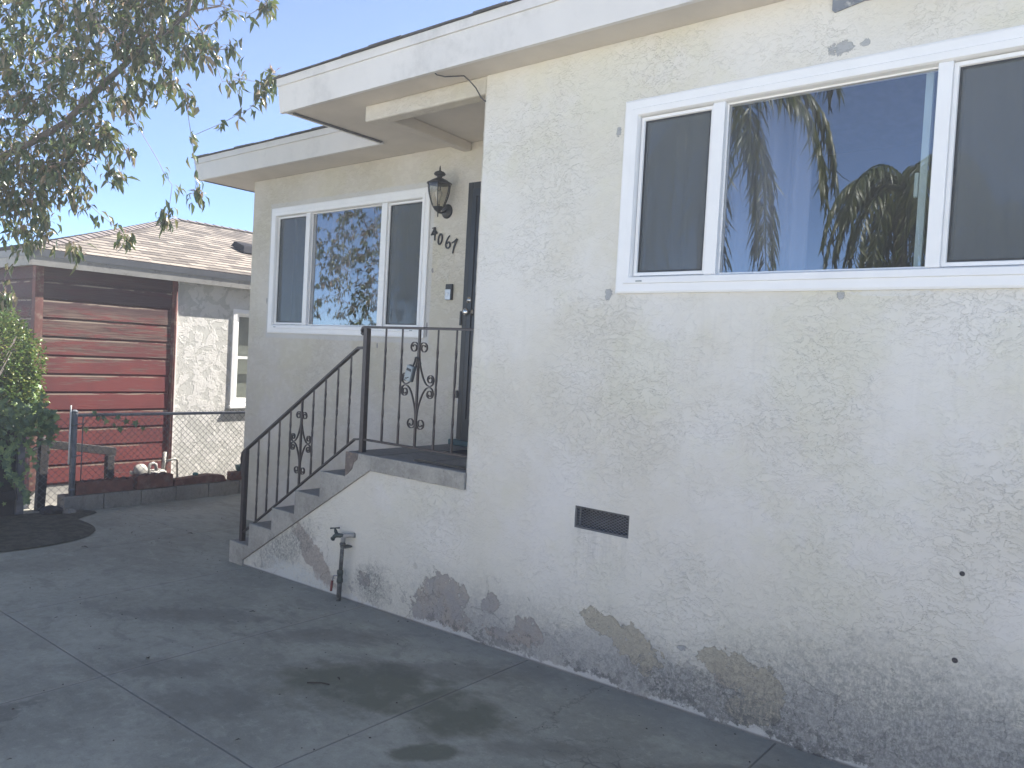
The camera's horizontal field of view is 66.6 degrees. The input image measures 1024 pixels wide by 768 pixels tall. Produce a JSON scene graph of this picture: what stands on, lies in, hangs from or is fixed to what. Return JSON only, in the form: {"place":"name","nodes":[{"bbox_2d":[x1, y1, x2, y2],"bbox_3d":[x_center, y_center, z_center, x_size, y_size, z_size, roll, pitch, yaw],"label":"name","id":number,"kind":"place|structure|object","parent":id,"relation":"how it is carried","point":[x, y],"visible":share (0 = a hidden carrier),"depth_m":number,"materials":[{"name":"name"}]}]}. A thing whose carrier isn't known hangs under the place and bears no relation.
{"place":"outdoors","nodes":[
{"label":"outdoors","id":0,"kind":"place"},
{"bbox_2d":[0,0,511,246],"label":"sky","id":1,"kind":"structure","parent":0,"point":[305,33],"materials":[{"name":"blue"}]},
{"bbox_2d":[0,493,850,767],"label":"driveway","id":2,"kind":"structure","parent":0,"point":[130,698],"depth_m":3.94,"materials":[{"name":"concrete"}]},
{"bbox_2d":[0,426,25,515],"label":"timber fence","id":3,"kind":"object","parent":2,"relation":"on","point":[13,506],"visible":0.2,"depth_m":7.68,"materials":[{"name":"brown wood"}]},
{"bbox_2d":[0,384,151,505],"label":"ivy","id":4,"kind":"object","parent":3,"relation":"attached to","point":[45,419],"visible":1,"depth_m":7.67,"materials":[{"name":"green plant"}]},
{"bbox_2d":[0,307,49,427],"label":"shrub","id":5,"kind":"object","parent":2,"relation":"on","point":[16,368],"visible":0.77,"depth_m":7.78,"materials":[{"name":"green plant"}]},
{"bbox_2d":[0,510,96,551],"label":"soil bed","id":6,"kind":"object","parent":2,"relation":"on","point":[25,531],"visible":0.98,"depth_m":7.07,"materials":[{"name":"brown soil"}]},
{"bbox_2d":[39,505,62,514],"bbox_3d":[-4.604,1.285,7.813,0.186,0.146,0.216,5,2,39],"label":"stone","id":7,"kind":"object","parent":2,"relation":"on","point":[49,510],"visible":0.62,"depth_m":7.75,"materials":[{"name":"grey stone"}]},
{"bbox_2d":[62,508,76,513],"bbox_3d":[-4.471,1.303,7.877,0.124,0.095,0.136,5,2,39],"label":"stone","id":8,"kind":"object","parent":2,"relation":"on","point":[68,510],"visible":0.52,"depth_m":7.85,"materials":[{"name":"stone"}]},
{"bbox_2d":[32,437,116,510],"bbox_3d":[-4.683,0.932,8.352,0.088,0.800,0.835,5,2,39],"label":"wooden rail","id":9,"kind":"object","parent":2,"relation":"on","point":[109,457],"visible":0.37,"depth_m":8.11,"materials":[{"name":"grey wood"}]},
{"bbox_2d":[0,0,281,313],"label":"tree","id":10,"kind":"object","parent":2,"relation":"on","point":[51,170],"visible":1,"depth_m":5.82,"materials":[{"name":"green plant"}]},
{"bbox_2d":[57,479,241,509],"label":"block wall","id":11,"kind":"structure","parent":2,"relation":"on","point":[136,497],"depth_m":8.68,"materials":[{"name":"concrete"}]},
{"bbox_2d":[75,476,132,494],"bbox_3d":[-4.402,1.088,8.381,0.155,0.138,0.590,5,2,39],"label":"planter trough","id":12,"kind":"object","parent":11,"relation":"on","point":[100,485],"visible":0.87,"depth_m":8.33,"materials":[{"name":"ceramic"}]},
{"bbox_2d":[25,409,244,512],"bbox_3d":[-3.332,0.834,9.588,0.068,1.101,4.745,5,2,39],"label":"chain link fence","id":13,"kind":"object","parent":11,"relation":"on","point":[75,414],"visible":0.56,"depth_m":8.44,"materials":[{"name":"grey metal"}]},
{"bbox_2d":[68,405,71,464],"bbox_3d":[-4.552,0.524,8.029,0.014,0.610,0.021,5,2,39],"label":"white stake","id":14,"kind":"object","parent":13,"relation":"attached to","point":[69,434],"visible":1,"depth_m":8.02,"materials":[{"name":"paint"}]},
{"bbox_2d":[131,472,172,489],"bbox_3d":[-4.056,1.083,8.799,0.155,0.156,0.405,5,2,39],"label":"planter trough","id":15,"kind":"object","parent":11,"relation":"on","point":[151,480],"visible":0.91,"depth_m":8.74,"materials":[{"name":"ceramic"}]},
{"bbox_2d":[173,473,225,485],"bbox_3d":[-3.704,1.118,9.218,0.130,0.098,0.656,5,2,39],"label":"clay slab","id":16,"kind":"object","parent":11,"relation":"on","point":[201,478],"depth_m":9.17,"materials":[{"name":"ceramic"}]},
{"bbox_2d":[227,471,241,479],"bbox_3d":[-3.386,1.122,9.597,0.100,0.100,0.210,5,2,39],"label":"brick","id":17,"kind":"object","parent":11,"relation":"on","point":[232,477],"visible":0.57,"depth_m":9.54,"materials":[{"name":"brick"}]},
{"bbox_2d":[129,452,178,477],"bbox_3d":[-4.209,1.022,9.152,0.185,0.422,0.584,5,2,39],"label":"gas meter","id":18,"kind":"object","parent":2,"relation":"on","point":[142,470],"visible":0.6,"depth_m":9.11,"materials":[{"name":"paint"}]},
{"bbox_2d":[330,527,355,600],"bbox_3d":[-1.169,1.244,5.358,0.189,0.525,0.080,4,2,28],"label":"outdoor tap","id":19,"kind":"object","parent":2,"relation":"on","point":[343,546],"visible":0.98,"depth_m":5.33,"materials":[{"name":"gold metal"}]},
{"bbox_2d":[445,450,466,454],"bbox_3d":[-0.138,0.505,5.475,0.620,0.011,0.400,5,2,39],"label":"doormat","id":20,"kind":"object","parent":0,"point":[464,452],"visible":0.06,"depth_m":5.55,"materials":[{"name":"grey"}]},
{"label":"ground","id":21,"kind":"structure","parent":0,"visible":0},
{"bbox_2d":[0,218,252,509],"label":"neighbour house","id":22,"kind":"structure","parent":21,"relation":"on","point":[154,322],"depth_m":9.21,"materials":[{"name":"paint"}]},
{"bbox_2d":[228,309,249,408],"bbox_3d":[-3.383,-0.344,10.408,0.175,1.321,0.916,5,2,39],"label":"window","id":23,"kind":"structure","parent":22,"relation":"in","point":[240,326],"depth_m":10.21,"materials":[{"name":"white plastic"}]},
{"bbox_2d":[191,0,1023,767],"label":"house","id":24,"kind":"structure","parent":21,"relation":"on","point":[737,302],"depth_m":3.90,"materials":[{"name":"paint"}]},
{"bbox_2d":[229,444,466,564],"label":"porch steps","id":25,"kind":"structure","parent":24,"relation":"attached to","point":[399,462],"depth_m":5.44,"materials":[{"name":"concrete"}]},
{"bbox_2d":[239,326,473,540],"bbox_3d":[-1.216,0.465,5.520,2.499,1.757,0.037,5,2,39],"label":"iron railing","id":26,"kind":"object","parent":25,"relation":"on","point":[362,438],"visible":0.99,"depth_m":5.41,"materials":[{"name":"black metal"}]},
{"bbox_2d":[404,357,421,381],"bbox_3d":[-0.645,-0.095,5.027,0.112,0.168,0.053,4,2,24],"label":"lock box","id":27,"kind":"object","parent":26,"relation":"hanging from","point":[409,375],"visible":1,"depth_m":5.01,"materials":[{"name":"grey plastic"}]},
{"bbox_2d":[414,458,465,469],"bbox_3d":[-0.438,0.506,4.906,0.480,0.015,0.030,5,2,39],"label":"metal strip","id":28,"kind":"object","parent":25,"relation":"on","point":[441,464],"visible":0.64,"depth_m":4.90,"materials":[{"name":"grey metal"}]},
{"bbox_2d":[267,187,431,337],"bbox_3d":[-1.470,-1.080,7.147,2.230,1.278,0.280,5,2,39],"label":"window","id":29,"kind":"structure","parent":24,"relation":"in","point":[401,229],"depth_m":7.17,"materials":[{"name":"white plastic"}]},
{"bbox_2d":[427,166,452,218],"bbox_3d":[-0.559,-1.506,6.107,0.198,0.396,0.233,5,2,39],"label":"wall lamp","id":30,"kind":"object","parent":24,"relation":"attached to","point":[445,210],"visible":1,"depth_m":6.08,"materials":[{"name":"black metal"}]},
{"bbox_2d":[431,227,457,252],"bbox_3d":[-0.543,-1.149,6.229,0.304,0.223,0.008,5,2,39],"label":"house number","id":31,"kind":"object","parent":24,"relation":"attached to","point":[434,232],"visible":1,"depth_m":6.24,"materials":[{"name":"black metal"}]},
{"bbox_2d":[445,284,453,299],"bbox_3d":[-0.500,-0.729,6.182,0.071,0.126,0.028,5,2,39],"label":"doorbell","id":32,"kind":"object","parent":24,"relation":"attached to","point":[449,292],"visible":1,"depth_m":6.17,"materials":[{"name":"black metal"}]},
{"bbox_2d":[435,73,485,101],"bbox_3d":[-0.302,-1.752,4.614,0.322,0.157,0.030,3,2,0],"label":"loose cable","id":33,"kind":"object","parent":24,"relation":"attached to","point":[466,78],"visible":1,"depth_m":4.61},
{"bbox_2d":[455,187,480,440],"bbox_3d":[-0.002,-0.512,5.795,1.022,1.951,0.191,5,2,39],"label":"door","id":34,"kind":"structure","parent":24,"relation":"in","point":[468,312],"depth_m":6.02,"materials":[{"name":"black metal"}]},
{"bbox_2d":[615,25,1023,293],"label":"window","id":35,"kind":"structure","parent":24,"relation":"in","point":[728,196],"depth_m":3.60,"materials":[{"name":"white plastic"}]}
]}

